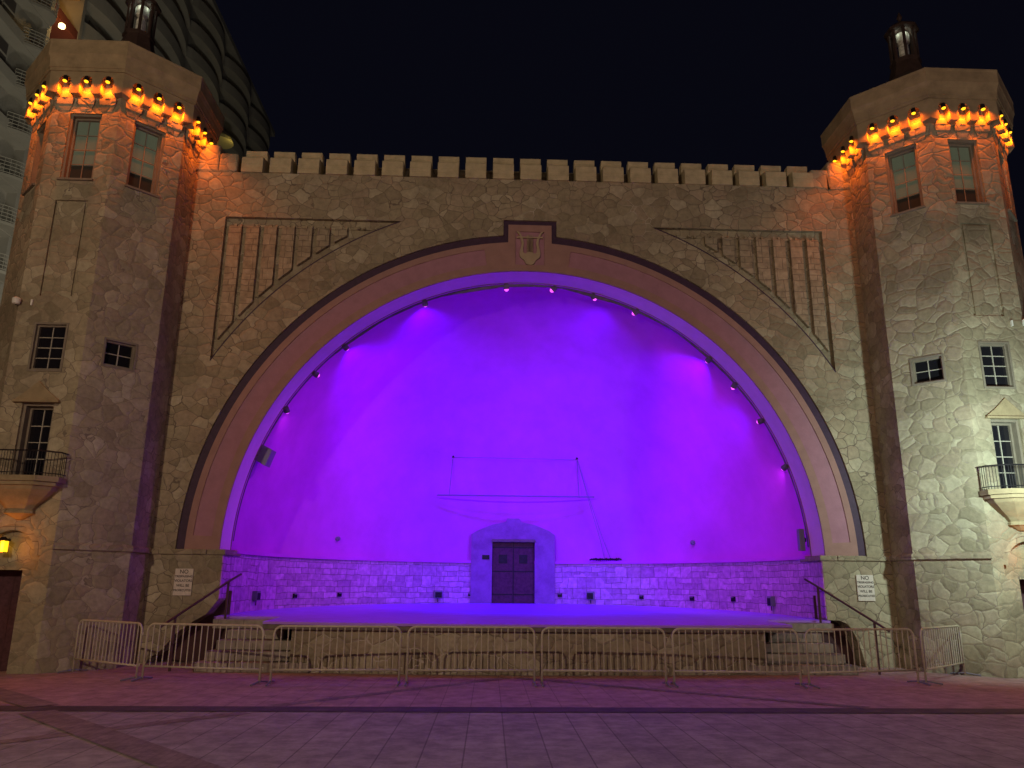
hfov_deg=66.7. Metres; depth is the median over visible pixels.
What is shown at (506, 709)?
drain strip
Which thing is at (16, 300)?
security camera
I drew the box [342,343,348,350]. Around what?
stage floodlight
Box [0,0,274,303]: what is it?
apartment tower
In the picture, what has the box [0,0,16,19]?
window
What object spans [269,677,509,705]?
paving band
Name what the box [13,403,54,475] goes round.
window
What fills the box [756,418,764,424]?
stage floodlight
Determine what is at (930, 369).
window
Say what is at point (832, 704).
paving band
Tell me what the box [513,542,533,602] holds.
door leaf
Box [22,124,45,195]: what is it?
window
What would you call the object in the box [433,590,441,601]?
outlet box
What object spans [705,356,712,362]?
stage floodlight
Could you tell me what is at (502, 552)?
door leaf
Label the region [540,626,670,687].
crowd barrier
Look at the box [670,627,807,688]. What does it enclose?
crowd barrier
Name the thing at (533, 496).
hanging pipe
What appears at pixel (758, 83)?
sky
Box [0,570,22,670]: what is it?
tower door
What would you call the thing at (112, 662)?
crowd barrier
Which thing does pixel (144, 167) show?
window
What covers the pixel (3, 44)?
window
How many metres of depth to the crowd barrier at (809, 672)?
14.83 m
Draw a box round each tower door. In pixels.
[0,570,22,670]
[1019,579,1023,608]
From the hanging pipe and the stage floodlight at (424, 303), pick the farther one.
the hanging pipe
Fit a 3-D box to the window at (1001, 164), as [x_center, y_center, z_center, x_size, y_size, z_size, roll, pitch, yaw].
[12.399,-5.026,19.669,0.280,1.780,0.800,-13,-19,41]
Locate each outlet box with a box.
[252,591,260,604]
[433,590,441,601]
[586,591,594,603]
[767,596,775,610]
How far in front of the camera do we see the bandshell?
20.66 m
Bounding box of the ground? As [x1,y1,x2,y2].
[0,711,1023,767]
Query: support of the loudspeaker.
attached to the bandshell
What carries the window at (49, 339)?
in the tower at (127, 127)
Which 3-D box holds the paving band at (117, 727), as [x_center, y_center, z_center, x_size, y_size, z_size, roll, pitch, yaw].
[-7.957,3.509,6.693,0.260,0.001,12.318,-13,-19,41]
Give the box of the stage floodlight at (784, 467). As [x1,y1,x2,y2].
[781,464,788,470]
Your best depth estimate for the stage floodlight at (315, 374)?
20.24 m
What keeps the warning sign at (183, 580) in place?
attached to the bandshell
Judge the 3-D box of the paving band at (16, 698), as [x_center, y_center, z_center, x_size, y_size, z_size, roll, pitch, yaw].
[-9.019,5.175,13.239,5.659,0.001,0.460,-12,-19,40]
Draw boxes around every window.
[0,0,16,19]
[0,36,7,61]
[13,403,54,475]
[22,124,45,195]
[27,322,68,371]
[56,114,101,180]
[100,337,137,371]
[124,121,164,198]
[885,144,925,216]
[909,353,946,385]
[947,140,989,204]
[977,341,1015,388]
[990,419,1023,488]
[998,153,1016,221]
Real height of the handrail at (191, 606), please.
2.002 m
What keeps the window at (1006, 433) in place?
in the tower at (916, 149)
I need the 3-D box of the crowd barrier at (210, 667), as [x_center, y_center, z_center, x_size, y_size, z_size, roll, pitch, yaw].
[-5.727,4.987,14.437,2.467,1.031,0.603,-2,-15,11]
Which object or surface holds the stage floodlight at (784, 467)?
attached to the bandshell
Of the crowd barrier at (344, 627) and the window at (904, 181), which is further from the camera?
the window at (904, 181)
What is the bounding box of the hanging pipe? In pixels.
[437,456,609,558]
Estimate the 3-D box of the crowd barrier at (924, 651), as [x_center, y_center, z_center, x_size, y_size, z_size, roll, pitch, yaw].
[8.852,5.501,15.941,2.368,1.031,0.603,14,-20,-42]
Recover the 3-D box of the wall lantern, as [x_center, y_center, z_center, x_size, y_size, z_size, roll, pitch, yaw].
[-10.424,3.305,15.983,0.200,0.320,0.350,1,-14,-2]
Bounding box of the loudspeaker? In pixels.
[255,445,275,467]
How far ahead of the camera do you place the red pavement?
13.64 m
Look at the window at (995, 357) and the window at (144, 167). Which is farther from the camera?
the window at (144, 167)
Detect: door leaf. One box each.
[492,542,512,602]
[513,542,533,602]
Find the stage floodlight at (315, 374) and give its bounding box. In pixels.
[312,371,319,377]
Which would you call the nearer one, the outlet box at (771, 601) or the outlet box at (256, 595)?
the outlet box at (256, 595)
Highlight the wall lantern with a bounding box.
[0,537,10,552]
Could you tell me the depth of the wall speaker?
19.57 m
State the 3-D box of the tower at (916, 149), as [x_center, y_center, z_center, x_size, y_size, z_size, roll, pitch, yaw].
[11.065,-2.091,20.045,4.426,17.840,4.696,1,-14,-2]
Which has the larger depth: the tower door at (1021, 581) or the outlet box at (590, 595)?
the outlet box at (590, 595)
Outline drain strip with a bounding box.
[0,706,1023,713]
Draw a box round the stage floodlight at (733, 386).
[731,382,737,389]
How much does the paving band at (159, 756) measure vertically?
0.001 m
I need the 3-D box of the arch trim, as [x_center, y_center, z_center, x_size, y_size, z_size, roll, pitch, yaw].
[0.341,0.649,20.219,14.330,6.900,0.070,1,-14,-2]
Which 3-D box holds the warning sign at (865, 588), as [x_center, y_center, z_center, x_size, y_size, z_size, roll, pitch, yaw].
[8.404,4.847,18.484,0.410,0.600,0.028,1,-14,-2]
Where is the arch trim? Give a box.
[233,284,808,546]
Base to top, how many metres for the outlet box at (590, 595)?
0.380 m
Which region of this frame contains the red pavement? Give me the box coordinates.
[0,662,1023,708]
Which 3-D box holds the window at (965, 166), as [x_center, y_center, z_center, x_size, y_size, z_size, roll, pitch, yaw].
[11.138,-5.179,19.119,0.810,1.780,0.280,1,-14,-2]
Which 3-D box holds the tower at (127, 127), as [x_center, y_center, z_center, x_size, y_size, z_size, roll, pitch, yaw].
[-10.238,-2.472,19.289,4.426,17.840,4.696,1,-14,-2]
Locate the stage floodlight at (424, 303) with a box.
[422,299,427,306]
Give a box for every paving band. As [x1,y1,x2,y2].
[0,688,56,706]
[0,711,249,743]
[19,710,224,767]
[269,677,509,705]
[517,677,868,708]
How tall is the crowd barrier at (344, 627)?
1.031 m
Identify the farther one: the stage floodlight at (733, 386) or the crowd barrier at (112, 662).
the stage floodlight at (733, 386)
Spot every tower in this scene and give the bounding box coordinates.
[0,0,224,673]
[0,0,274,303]
[820,13,1023,677]
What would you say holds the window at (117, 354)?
in the tower at (127, 127)
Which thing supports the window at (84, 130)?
in the tower at (127, 127)
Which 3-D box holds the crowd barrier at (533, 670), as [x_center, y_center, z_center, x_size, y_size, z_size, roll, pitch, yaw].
[-0.737,5.023,14.411,2.431,1.031,0.603,1,-14,-3]
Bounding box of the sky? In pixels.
[215,0,1023,258]
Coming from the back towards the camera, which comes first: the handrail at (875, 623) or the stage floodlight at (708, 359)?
the stage floodlight at (708, 359)
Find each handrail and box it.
[161,573,241,670]
[804,578,889,674]
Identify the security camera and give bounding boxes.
[12,297,33,305]
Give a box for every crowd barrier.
[57,619,143,680]
[131,623,267,685]
[265,625,403,686]
[404,626,537,686]
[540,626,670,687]
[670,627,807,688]
[802,628,930,688]
[920,625,980,684]
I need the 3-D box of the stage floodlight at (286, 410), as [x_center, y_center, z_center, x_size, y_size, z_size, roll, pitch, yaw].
[-5.824,0.664,20.035,0.194,0.198,0.209,1,-14,-2]
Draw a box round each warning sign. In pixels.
[173,569,193,595]
[856,575,875,600]
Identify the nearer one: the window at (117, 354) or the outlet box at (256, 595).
the window at (117, 354)
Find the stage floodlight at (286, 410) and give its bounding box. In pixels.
[283,406,289,413]
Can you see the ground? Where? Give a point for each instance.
(261, 739)
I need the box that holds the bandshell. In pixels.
[136,145,902,675]

